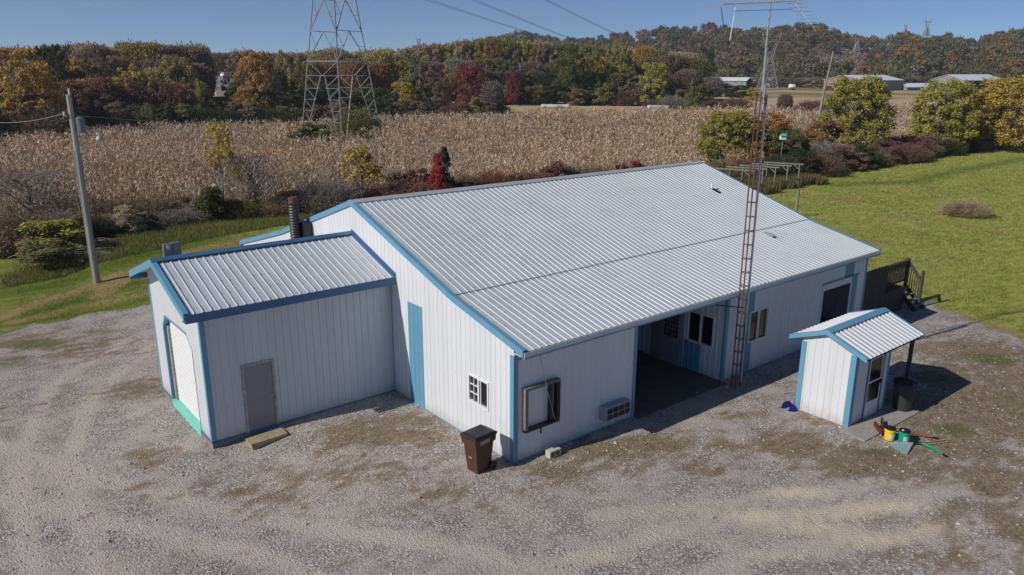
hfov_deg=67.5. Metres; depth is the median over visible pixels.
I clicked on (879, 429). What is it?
push broom
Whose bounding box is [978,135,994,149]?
thicket bush
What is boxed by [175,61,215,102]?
bare tree
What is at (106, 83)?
broadleaf tree
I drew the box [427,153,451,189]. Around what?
shrub
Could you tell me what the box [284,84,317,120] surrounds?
broadleaf tree
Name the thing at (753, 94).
bush
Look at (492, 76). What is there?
broadleaf tree
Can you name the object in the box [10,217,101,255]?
bush
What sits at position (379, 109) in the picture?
bush
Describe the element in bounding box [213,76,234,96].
gambrel barn
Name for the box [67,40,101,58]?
bare tree
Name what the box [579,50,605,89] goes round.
broadleaf tree
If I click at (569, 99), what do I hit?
bush
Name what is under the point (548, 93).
bush
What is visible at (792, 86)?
tank
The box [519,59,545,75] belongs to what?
bare tree
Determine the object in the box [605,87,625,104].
bush
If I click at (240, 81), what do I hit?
broadleaf tree
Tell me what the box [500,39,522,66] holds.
broadleaf tree
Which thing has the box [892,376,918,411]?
trash can
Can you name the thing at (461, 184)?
bush
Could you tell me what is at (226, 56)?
bare tree
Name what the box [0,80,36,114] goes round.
bare tree
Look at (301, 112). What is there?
bush
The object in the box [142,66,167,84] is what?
broadleaf tree
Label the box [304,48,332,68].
bare tree
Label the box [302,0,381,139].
lattice pylon
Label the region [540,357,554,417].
whip antenna
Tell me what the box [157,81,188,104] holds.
broadleaf tree
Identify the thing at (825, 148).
thicket bush
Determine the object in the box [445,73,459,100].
broadleaf tree
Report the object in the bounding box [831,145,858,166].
bush
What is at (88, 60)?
bare tree
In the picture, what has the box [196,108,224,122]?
thicket bush
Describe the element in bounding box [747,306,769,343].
window
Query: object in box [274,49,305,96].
broadleaf tree
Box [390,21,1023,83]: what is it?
hill forest
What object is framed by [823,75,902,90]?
open barn
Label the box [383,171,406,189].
bush
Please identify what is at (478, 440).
wheeled bin
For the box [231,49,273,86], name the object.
bare tree
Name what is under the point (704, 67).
tree
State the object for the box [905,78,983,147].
broadleaf tree
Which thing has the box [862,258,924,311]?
wood deck
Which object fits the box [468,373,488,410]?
window
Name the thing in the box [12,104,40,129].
bush
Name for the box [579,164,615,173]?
thicket bush
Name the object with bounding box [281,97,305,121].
broadleaf tree
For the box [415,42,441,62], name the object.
broadleaf tree
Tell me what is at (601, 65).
bare tree
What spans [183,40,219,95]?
bare tree
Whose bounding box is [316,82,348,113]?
broadleaf tree
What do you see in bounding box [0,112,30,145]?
thicket bush
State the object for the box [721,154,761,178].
thicket bush
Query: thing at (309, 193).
thicket bush
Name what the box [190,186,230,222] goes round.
bush
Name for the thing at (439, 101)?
bush
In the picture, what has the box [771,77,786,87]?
broadleaf tree
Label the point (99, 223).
thicket bush
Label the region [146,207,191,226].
thicket bush
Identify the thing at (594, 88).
bush
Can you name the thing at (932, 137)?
bush
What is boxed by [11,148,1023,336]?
lawn grass
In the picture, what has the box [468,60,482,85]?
broadleaf tree
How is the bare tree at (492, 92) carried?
on the ground at (388, 443)
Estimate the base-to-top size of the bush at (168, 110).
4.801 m
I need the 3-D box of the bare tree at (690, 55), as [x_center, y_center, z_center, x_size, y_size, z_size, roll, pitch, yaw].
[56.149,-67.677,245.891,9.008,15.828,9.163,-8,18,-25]
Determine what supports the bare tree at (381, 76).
on the ground at (388, 443)
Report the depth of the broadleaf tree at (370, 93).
151.78 m
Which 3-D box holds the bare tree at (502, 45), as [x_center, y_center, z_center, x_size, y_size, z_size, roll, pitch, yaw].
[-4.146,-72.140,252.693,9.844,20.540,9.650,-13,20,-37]
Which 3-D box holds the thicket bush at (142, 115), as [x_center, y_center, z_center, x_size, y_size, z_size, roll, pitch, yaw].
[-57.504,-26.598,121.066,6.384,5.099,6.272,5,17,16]
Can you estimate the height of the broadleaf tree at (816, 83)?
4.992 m
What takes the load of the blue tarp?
on the ground at (388, 443)
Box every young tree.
[201,118,244,202]
[336,144,384,197]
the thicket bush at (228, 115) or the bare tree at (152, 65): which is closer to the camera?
the thicket bush at (228, 115)
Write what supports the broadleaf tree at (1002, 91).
on the ground at (388, 443)
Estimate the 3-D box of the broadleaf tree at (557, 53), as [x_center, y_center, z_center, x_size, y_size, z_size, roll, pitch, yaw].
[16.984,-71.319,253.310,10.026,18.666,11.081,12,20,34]
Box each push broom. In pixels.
[874,421,937,438]
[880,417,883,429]
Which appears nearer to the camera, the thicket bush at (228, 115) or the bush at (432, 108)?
the thicket bush at (228, 115)
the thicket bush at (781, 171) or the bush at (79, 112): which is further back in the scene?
the bush at (79, 112)
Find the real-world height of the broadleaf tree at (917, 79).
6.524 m
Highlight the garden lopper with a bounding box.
[917,440,946,456]
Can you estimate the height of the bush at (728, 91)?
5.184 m
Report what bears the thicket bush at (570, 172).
on the ground at (388, 443)
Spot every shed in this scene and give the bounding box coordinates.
[789,307,924,426]
[902,83,928,89]
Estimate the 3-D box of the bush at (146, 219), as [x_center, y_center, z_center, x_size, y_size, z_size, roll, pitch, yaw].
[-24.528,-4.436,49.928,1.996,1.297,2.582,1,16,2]
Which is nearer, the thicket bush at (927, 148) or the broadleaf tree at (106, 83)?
the thicket bush at (927, 148)
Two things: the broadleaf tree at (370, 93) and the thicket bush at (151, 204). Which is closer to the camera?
the thicket bush at (151, 204)
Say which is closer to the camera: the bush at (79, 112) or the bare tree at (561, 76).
the bush at (79, 112)
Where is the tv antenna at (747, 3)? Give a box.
[703,0,820,38]
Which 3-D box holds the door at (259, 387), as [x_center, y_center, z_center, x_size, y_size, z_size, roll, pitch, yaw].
[-7.298,3.158,22.243,0.820,2.000,0.110,-12,20,-37]
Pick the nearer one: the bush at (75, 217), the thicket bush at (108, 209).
the bush at (75, 217)
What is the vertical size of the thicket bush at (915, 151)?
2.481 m
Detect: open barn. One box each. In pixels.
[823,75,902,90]
[932,74,998,91]
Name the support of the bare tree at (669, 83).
on the ground at (388, 443)
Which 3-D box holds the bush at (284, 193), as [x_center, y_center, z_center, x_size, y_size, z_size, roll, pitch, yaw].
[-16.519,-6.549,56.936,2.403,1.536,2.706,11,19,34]
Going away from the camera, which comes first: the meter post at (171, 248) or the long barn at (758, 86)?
the meter post at (171, 248)
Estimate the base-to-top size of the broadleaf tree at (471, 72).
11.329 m
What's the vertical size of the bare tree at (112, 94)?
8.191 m
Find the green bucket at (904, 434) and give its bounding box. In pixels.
[898,428,910,443]
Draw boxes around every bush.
[0,110,6,135]
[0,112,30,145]
[0,208,83,258]
[0,210,33,256]
[0,223,31,255]
[1,105,22,116]
[5,105,87,145]
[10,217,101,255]
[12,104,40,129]
[14,237,84,267]
[39,104,65,120]
[44,207,81,221]
[66,107,93,130]
[67,214,93,243]
[76,213,119,239]
[82,105,109,137]
[90,211,144,233]
[91,196,149,217]
[104,101,130,135]
[113,203,147,232]
[117,104,140,131]
[124,209,153,229]
[127,103,165,133]
[130,192,181,218]
[145,106,172,125]
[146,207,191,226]
[157,102,177,127]
[168,103,192,128]
[170,202,216,222]
[171,195,191,207]
[177,105,218,130]
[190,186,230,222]
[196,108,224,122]
[203,104,251,127]
[208,195,248,219]
[216,196,264,220]
[224,101,243,117]
[234,186,264,205]
[238,101,265,119]
[242,106,279,130]
[252,193,301,216]
[260,106,295,129]
[274,190,299,197]
[275,105,304,123]
[275,194,307,211]
[283,131,309,147]
[286,173,369,213]
[295,122,333,147]
[296,107,318,125]
[301,193,339,212]
[306,105,333,125]
[323,103,341,122]
[328,101,347,117]
[328,102,381,136]
[328,190,349,203]
[348,181,388,197]
[353,130,374,145]
[361,105,386,120]
[370,100,393,122]
[372,178,439,196]
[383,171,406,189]
[386,101,407,119]
[401,99,419,115]
[404,168,430,186]
[407,100,428,116]
[425,103,439,115]
[429,97,446,113]
[438,102,468,116]
[450,180,476,187]
[452,171,491,187]
[456,101,473,115]
[467,97,482,115]
[473,166,512,184]
[481,101,499,115]
[482,103,510,114]
[494,99,505,113]
[501,85,514,102]
[502,88,525,104]
[507,174,522,180]
[508,169,553,181]
[509,86,532,104]
[519,85,536,104]
[528,84,549,104]
[538,160,568,177]
[541,85,555,103]
[550,83,566,103]
[552,164,583,175]
[560,86,578,103]
[565,88,589,105]
[572,85,599,105]
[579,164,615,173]
[587,84,601,103]
[591,82,616,105]
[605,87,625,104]
[606,88,642,105]
[619,163,625,169]
[626,86,638,104]
[628,160,644,168]
[631,83,651,105]
[640,86,669,104]
[643,98,660,107]
[657,87,673,95]
[657,94,687,108]
[669,87,683,97]
[671,89,686,99]
[683,86,703,104]
[692,83,714,105]
[699,88,722,102]
[699,100,724,108]
[705,150,724,165]
[706,156,752,178]
[720,96,754,108]
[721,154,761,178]
[722,82,741,96]
[728,85,749,97]
[744,87,759,100]
[749,156,798,176]
[756,151,806,174]
[788,146,821,172]
[789,98,831,114]
[789,150,852,177]
[798,138,859,162]
[819,151,847,172]
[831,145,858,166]
[841,151,879,169]
[846,142,899,166]
[853,141,882,165]
[870,138,903,163]
[879,133,929,149]
[883,140,933,162]
[883,150,915,163]
[902,142,935,160]
[904,135,932,149]
[912,139,947,157]
[923,134,945,152]
[934,198,1000,219]
[939,137,967,155]
[951,136,994,151]
[964,138,982,151]
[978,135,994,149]
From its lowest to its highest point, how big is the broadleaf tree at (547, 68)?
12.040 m
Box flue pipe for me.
[288,196,300,238]
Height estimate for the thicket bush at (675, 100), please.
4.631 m
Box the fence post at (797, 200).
[795,189,799,211]
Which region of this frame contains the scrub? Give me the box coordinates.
[821,45,867,76]
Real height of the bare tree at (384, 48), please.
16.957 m
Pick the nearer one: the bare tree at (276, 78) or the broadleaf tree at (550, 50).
the bare tree at (276, 78)
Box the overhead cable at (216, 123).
[75,91,399,123]
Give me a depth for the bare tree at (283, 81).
158.76 m
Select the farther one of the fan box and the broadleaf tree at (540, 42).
the broadleaf tree at (540, 42)
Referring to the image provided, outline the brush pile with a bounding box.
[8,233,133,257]
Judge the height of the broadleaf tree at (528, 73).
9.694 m
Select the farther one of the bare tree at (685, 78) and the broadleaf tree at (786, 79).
the broadleaf tree at (786, 79)
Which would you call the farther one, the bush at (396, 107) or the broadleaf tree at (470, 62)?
the broadleaf tree at (470, 62)
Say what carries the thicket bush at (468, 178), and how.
on the ground at (388, 443)
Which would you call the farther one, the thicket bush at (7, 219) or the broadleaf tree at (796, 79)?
the broadleaf tree at (796, 79)
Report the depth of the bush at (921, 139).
90.36 m
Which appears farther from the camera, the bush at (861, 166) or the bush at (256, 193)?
the bush at (861, 166)
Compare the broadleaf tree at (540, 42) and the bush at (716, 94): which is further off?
the broadleaf tree at (540, 42)
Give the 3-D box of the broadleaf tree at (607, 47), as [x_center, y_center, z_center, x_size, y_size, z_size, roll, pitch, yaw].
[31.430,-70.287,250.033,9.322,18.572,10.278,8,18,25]
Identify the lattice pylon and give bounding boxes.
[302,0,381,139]
[756,32,781,87]
[852,36,859,50]
[922,19,931,35]
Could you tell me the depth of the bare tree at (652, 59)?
229.91 m
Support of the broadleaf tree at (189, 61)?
on the ground at (388, 443)
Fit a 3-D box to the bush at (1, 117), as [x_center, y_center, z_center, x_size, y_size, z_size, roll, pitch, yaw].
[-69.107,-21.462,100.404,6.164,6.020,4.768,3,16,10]
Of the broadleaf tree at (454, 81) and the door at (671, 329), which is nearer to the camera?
the door at (671, 329)
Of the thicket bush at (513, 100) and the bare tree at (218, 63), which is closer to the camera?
the thicket bush at (513, 100)
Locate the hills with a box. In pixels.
[521,37,1012,86]
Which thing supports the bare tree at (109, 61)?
on the ground at (388, 443)
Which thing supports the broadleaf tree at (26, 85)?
on the ground at (388, 443)
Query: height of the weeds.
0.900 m
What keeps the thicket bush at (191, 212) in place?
on the ground at (388, 443)
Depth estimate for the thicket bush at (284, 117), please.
128.87 m
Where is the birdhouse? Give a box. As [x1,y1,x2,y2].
[779,134,786,152]
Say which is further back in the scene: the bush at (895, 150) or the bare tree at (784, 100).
the bare tree at (784, 100)
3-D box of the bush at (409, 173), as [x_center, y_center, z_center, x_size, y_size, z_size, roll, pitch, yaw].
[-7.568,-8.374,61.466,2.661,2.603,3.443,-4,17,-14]
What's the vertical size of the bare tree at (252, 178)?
4.659 m
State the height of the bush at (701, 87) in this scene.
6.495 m
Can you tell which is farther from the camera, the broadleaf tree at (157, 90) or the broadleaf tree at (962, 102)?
the broadleaf tree at (157, 90)
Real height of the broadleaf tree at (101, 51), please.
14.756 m
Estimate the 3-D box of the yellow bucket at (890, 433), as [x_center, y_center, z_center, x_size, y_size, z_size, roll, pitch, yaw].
[10.802,4.165,21.907,0.315,0.380,0.312,-12,20,-37]
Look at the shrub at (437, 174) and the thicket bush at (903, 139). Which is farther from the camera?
the thicket bush at (903, 139)
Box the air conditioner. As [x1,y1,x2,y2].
[599,397,630,421]
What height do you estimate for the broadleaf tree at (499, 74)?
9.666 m
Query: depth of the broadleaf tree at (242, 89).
131.58 m
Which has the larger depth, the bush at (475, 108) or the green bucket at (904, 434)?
the bush at (475, 108)
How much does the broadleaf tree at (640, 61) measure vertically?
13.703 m
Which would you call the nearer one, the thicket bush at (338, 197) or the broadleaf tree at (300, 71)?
the thicket bush at (338, 197)
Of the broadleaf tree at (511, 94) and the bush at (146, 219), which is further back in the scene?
the broadleaf tree at (511, 94)
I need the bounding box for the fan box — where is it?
[522,377,560,433]
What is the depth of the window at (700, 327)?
26.32 m
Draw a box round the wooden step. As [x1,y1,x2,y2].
[246,428,287,449]
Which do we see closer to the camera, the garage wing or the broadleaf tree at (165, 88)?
the garage wing
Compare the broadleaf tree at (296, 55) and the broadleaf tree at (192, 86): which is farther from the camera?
the broadleaf tree at (296, 55)
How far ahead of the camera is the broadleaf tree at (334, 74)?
166.41 m
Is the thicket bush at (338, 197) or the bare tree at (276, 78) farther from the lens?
the bare tree at (276, 78)
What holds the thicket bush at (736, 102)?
on the ground at (388, 443)
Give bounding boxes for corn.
[0,100,1023,219]
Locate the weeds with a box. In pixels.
[736,172,830,194]
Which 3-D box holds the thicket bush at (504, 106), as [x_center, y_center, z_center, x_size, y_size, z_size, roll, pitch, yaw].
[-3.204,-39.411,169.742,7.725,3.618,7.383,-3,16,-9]
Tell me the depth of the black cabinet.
28.02 m
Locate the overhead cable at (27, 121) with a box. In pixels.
[0,114,60,122]
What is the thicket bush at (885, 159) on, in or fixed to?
on the ground at (388, 443)
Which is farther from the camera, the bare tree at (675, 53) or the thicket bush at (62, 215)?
the bare tree at (675, 53)
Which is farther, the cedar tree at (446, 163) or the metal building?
the cedar tree at (446, 163)
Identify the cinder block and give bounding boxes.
[545,446,560,458]
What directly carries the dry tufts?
on the ground at (388, 443)
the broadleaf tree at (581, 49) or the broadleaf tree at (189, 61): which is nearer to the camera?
the broadleaf tree at (189, 61)
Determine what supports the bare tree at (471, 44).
on the ground at (388, 443)
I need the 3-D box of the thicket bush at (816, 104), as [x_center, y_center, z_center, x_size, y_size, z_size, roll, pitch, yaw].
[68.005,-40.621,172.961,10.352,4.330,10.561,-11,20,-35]
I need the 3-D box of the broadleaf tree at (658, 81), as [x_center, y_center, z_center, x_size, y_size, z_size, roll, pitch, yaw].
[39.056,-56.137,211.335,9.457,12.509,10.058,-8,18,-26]
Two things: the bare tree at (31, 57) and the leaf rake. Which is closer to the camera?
the leaf rake
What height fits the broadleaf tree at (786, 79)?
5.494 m
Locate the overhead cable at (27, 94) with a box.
[0,89,65,95]
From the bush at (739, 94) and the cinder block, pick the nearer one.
the cinder block
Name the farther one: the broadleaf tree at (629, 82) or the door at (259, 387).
the broadleaf tree at (629, 82)
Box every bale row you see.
[541,104,570,108]
[647,105,669,108]
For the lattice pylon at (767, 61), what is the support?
on the ground at (388, 443)
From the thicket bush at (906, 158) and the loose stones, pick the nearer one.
the loose stones
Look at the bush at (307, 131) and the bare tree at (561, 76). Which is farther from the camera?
the bare tree at (561, 76)
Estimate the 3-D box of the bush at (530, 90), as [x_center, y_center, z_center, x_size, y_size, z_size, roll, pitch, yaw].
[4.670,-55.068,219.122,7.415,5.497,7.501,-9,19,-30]
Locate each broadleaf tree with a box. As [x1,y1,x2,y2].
[0,44,66,128]
[15,67,61,108]
[32,40,82,81]
[32,90,55,103]
[57,79,99,113]
[68,57,95,79]
[74,75,122,110]
[81,42,122,79]
[102,44,121,55]
[111,81,158,121]
[112,63,160,107]
[119,77,150,100]
[140,83,171,108]
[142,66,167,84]
[152,81,199,111]
[154,53,203,105]
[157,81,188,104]
[166,44,198,64]
[172,58,205,108]
[184,80,218,110]
[193,78,209,109]
[204,97,227,110]
[206,96,232,111]
[217,82,260,112]
[220,47,253,95]
[231,63,256,92]
[233,50,276,109]
[233,85,262,109]
[245,88,275,106]
[255,51,277,64]
[257,89,292,112]
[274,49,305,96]
[281,49,306,85]
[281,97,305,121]
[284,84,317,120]
[291,62,329,107]
[299,50,317,60]
[302,88,331,121]
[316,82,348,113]
[318,65,355,104]
[336,55,367,104]
[336,89,366,113]
[353,82,383,108]
[365,88,399,113]
[390,80,416,103]
[392,49,403,66]
[392,52,436,103]
[394,59,407,81]
[398,47,421,61]
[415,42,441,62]
[415,61,453,105]
[415,67,434,100]
[429,43,450,63]
[438,41,458,60]
[438,65,451,102]
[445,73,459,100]
[447,68,469,100]
[452,37,470,89]
[452,64,489,106]
[456,74,481,96]
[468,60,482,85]
[470,68,495,90]
[471,59,496,72]
[472,38,494,61]
[483,72,506,89]
[485,57,507,70]
[495,70,509,83]
[499,59,519,71]
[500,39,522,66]
[504,67,520,105]
[506,63,529,71]
[512,39,531,62]
[522,71,537,94]
[524,44,544,63]
[531,64,551,72]
[532,38,552,64]
[540,40,560,72]
[543,63,560,72]
[548,43,565,62]
[549,42,585,102]
[551,57,569,101]
[558,44,584,69]
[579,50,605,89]
[591,45,603,51]
[598,42,619,59]
[602,40,635,85]
[616,70,639,94]
[635,57,649,75]
[638,60,670,102]
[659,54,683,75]
[692,108,761,161]
[704,45,717,72]
[737,111,794,159]
[749,77,771,85]
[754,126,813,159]
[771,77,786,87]
[773,78,788,87]
[777,79,803,87]
[786,77,806,86]
[794,78,817,87]
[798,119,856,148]
[801,77,823,87]
[807,79,823,87]
[814,73,898,146]
[899,76,922,82]
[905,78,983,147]
[943,96,996,138]
[961,74,1023,150]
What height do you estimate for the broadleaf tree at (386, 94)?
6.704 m
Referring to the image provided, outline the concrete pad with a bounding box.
[838,403,917,441]
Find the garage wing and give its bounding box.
[129,229,395,448]
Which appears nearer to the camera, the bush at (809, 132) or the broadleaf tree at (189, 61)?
the bush at (809, 132)
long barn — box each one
[712,77,750,87]
[750,77,774,87]
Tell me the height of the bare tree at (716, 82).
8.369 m
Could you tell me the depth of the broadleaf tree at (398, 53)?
246.74 m
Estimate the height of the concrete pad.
0.075 m
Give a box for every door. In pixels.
[169,321,199,420]
[244,361,276,430]
[660,313,682,365]
[863,354,884,417]
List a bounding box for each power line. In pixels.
[427,0,534,33]
[473,0,568,37]
[545,0,617,34]
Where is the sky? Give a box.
[0,0,1023,53]
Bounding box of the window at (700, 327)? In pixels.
[686,311,714,347]
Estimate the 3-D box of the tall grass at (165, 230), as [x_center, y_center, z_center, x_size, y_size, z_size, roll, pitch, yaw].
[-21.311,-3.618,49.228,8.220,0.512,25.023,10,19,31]
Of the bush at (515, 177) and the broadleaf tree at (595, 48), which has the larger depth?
the broadleaf tree at (595, 48)
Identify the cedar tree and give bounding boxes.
[430,146,456,186]
[683,78,698,109]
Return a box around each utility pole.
[63,89,100,283]
[818,51,836,116]
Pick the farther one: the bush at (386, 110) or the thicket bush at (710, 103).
the thicket bush at (710, 103)
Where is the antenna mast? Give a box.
[716,0,771,388]
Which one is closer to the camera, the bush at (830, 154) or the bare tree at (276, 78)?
the bush at (830, 154)
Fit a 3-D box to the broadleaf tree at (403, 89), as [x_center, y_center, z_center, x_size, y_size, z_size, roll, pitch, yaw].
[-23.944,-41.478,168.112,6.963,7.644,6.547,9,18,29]
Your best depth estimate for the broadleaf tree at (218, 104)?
153.47 m
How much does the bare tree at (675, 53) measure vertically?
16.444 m
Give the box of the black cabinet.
[299,219,311,237]
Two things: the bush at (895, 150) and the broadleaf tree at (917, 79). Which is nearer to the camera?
the bush at (895, 150)
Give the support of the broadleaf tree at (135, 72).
on the ground at (388, 443)
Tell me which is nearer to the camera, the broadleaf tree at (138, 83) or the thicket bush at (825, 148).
the thicket bush at (825, 148)
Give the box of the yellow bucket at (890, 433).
[884,425,896,440]
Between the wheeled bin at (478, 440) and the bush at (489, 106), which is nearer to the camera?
the wheeled bin at (478, 440)
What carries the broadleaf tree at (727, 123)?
on the ground at (388, 443)
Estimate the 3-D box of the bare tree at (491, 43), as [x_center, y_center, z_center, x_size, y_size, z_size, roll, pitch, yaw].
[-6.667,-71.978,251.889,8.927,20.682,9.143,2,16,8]
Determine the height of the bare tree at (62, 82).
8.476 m
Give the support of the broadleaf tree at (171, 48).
on the ground at (388, 443)
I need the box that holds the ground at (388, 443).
[0,87,1023,574]
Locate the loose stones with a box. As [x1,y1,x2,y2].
[0,310,1023,574]
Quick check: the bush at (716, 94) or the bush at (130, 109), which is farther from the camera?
the bush at (716, 94)
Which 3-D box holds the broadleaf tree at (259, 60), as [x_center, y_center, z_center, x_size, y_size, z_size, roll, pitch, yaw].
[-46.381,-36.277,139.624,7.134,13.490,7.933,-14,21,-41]
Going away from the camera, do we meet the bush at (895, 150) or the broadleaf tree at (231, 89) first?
the bush at (895, 150)
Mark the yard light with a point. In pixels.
(99, 136)
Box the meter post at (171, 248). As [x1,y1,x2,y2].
[162,241,181,256]
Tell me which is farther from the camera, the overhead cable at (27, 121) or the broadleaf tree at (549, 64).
the broadleaf tree at (549, 64)
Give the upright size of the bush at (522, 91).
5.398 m
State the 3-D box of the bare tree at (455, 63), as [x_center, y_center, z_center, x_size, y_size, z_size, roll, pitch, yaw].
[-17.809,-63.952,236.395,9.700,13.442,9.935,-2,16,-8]
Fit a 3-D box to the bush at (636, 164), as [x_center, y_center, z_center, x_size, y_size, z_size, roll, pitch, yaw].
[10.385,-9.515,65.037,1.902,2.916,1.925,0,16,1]
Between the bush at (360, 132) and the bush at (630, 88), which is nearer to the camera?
the bush at (360, 132)
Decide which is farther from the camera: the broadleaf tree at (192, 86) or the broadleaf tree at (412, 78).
the broadleaf tree at (412, 78)
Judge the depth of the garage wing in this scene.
22.73 m
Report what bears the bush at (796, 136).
on the ground at (388, 443)
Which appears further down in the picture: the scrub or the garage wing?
the garage wing
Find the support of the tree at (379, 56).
on the ground at (388, 443)
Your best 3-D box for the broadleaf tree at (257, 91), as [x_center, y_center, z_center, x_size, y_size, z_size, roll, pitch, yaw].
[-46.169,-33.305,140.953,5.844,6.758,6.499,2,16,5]
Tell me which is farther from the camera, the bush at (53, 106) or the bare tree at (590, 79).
the bare tree at (590, 79)
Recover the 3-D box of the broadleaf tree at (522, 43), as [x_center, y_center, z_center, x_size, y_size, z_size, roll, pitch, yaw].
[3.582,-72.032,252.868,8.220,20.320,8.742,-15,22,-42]
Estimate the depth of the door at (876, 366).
23.17 m
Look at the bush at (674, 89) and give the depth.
213.44 m
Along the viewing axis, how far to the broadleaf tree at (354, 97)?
150.57 m
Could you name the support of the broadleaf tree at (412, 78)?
on the ground at (388, 443)
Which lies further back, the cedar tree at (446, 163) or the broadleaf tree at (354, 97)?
the broadleaf tree at (354, 97)
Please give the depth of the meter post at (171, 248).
25.78 m
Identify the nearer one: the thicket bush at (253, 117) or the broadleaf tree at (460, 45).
the thicket bush at (253, 117)
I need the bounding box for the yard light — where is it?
[78,132,103,140]
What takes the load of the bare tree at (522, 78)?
on the ground at (388, 443)
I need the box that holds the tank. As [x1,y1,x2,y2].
[788,84,795,89]
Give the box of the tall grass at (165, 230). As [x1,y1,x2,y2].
[0,210,320,288]
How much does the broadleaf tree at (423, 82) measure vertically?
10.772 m
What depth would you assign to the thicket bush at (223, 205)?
52.95 m
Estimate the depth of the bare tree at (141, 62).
147.41 m
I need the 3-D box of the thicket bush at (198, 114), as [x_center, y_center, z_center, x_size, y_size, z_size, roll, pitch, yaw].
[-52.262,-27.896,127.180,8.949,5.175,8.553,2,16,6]
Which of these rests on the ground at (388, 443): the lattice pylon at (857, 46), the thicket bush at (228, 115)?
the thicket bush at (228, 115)
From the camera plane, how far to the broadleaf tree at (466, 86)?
218.50 m
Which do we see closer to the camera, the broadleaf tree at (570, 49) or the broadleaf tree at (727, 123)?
the broadleaf tree at (727, 123)
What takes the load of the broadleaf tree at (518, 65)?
on the ground at (388, 443)
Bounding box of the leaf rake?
[889,440,943,454]
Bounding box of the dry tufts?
[66,335,1023,533]
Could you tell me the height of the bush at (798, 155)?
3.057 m
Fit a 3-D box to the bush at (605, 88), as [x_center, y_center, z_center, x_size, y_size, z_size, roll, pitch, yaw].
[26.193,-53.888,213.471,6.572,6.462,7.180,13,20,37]
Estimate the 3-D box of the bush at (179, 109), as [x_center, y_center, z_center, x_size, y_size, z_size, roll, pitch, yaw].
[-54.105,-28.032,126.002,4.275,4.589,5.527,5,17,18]
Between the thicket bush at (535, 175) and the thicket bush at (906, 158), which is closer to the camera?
the thicket bush at (535, 175)
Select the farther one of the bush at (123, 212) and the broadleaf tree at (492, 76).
the broadleaf tree at (492, 76)
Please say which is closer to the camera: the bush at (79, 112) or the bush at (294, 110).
the bush at (79, 112)
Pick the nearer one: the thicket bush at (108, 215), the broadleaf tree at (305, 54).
the thicket bush at (108, 215)
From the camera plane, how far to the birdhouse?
74.87 m
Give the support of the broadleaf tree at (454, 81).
on the ground at (388, 443)
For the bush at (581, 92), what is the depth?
212.83 m
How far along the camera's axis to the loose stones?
20.32 m
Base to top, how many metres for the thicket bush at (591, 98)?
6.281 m
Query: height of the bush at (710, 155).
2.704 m
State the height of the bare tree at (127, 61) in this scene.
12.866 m
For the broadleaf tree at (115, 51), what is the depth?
153.22 m
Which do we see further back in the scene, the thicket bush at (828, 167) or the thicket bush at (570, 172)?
the thicket bush at (828, 167)
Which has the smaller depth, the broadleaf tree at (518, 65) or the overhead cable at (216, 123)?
the overhead cable at (216, 123)
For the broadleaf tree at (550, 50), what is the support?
on the ground at (388, 443)
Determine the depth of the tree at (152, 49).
156.18 m
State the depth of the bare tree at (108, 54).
151.42 m
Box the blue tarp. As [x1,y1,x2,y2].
[780,401,796,411]
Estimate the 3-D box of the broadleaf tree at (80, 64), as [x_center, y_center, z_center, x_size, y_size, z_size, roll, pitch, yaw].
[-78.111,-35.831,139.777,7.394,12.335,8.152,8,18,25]
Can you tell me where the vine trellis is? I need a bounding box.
[716,161,803,186]
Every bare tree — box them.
[0,59,35,81]
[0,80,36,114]
[0,166,78,217]
[1,46,31,61]
[8,43,36,59]
[48,60,83,80]
[53,83,80,111]
[58,43,89,62]
[59,79,89,106]
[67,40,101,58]
[76,55,98,78]
[77,81,128,109]
[83,56,126,76]
[85,43,113,56]
[100,54,138,77]
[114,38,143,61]
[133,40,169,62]
[136,58,154,85]
[138,57,179,83]
[164,41,209,77]
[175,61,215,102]
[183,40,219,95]
[210,51,233,71]
[213,52,235,71]
[219,151,285,204]
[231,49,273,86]
[246,63,289,96]
[255,65,281,104]
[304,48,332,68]
[309,62,337,103]
[317,47,349,65]
[335,57,368,106]
[354,48,365,59]
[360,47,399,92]
[364,62,393,100]
[377,47,396,61]
[424,59,441,89]
[442,58,465,94]
[458,37,481,60]
[478,80,503,102]
[480,36,502,67]
[490,36,511,68]
[499,71,534,90]
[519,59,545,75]
[532,71,558,94]
[556,71,578,103]
[577,43,592,63]
[579,53,609,72]
[583,70,596,85]
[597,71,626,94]
[610,58,638,81]
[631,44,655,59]
[636,54,660,75]
[638,73,668,88]
[652,49,667,56]
[654,55,677,72]
[659,54,689,75]
[663,75,682,95]
[670,50,685,55]
[671,70,698,95]
[678,68,701,85]
[679,51,699,58]
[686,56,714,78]
[698,75,725,97]
[776,93,793,113]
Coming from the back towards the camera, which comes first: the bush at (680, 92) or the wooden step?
the bush at (680, 92)
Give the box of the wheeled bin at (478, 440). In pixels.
[460,424,496,473]
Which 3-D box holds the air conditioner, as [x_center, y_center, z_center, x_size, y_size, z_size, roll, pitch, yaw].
[3.035,3.588,22.525,1.020,0.430,0.276,-12,20,-37]
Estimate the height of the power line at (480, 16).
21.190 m
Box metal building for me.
[240,160,880,463]

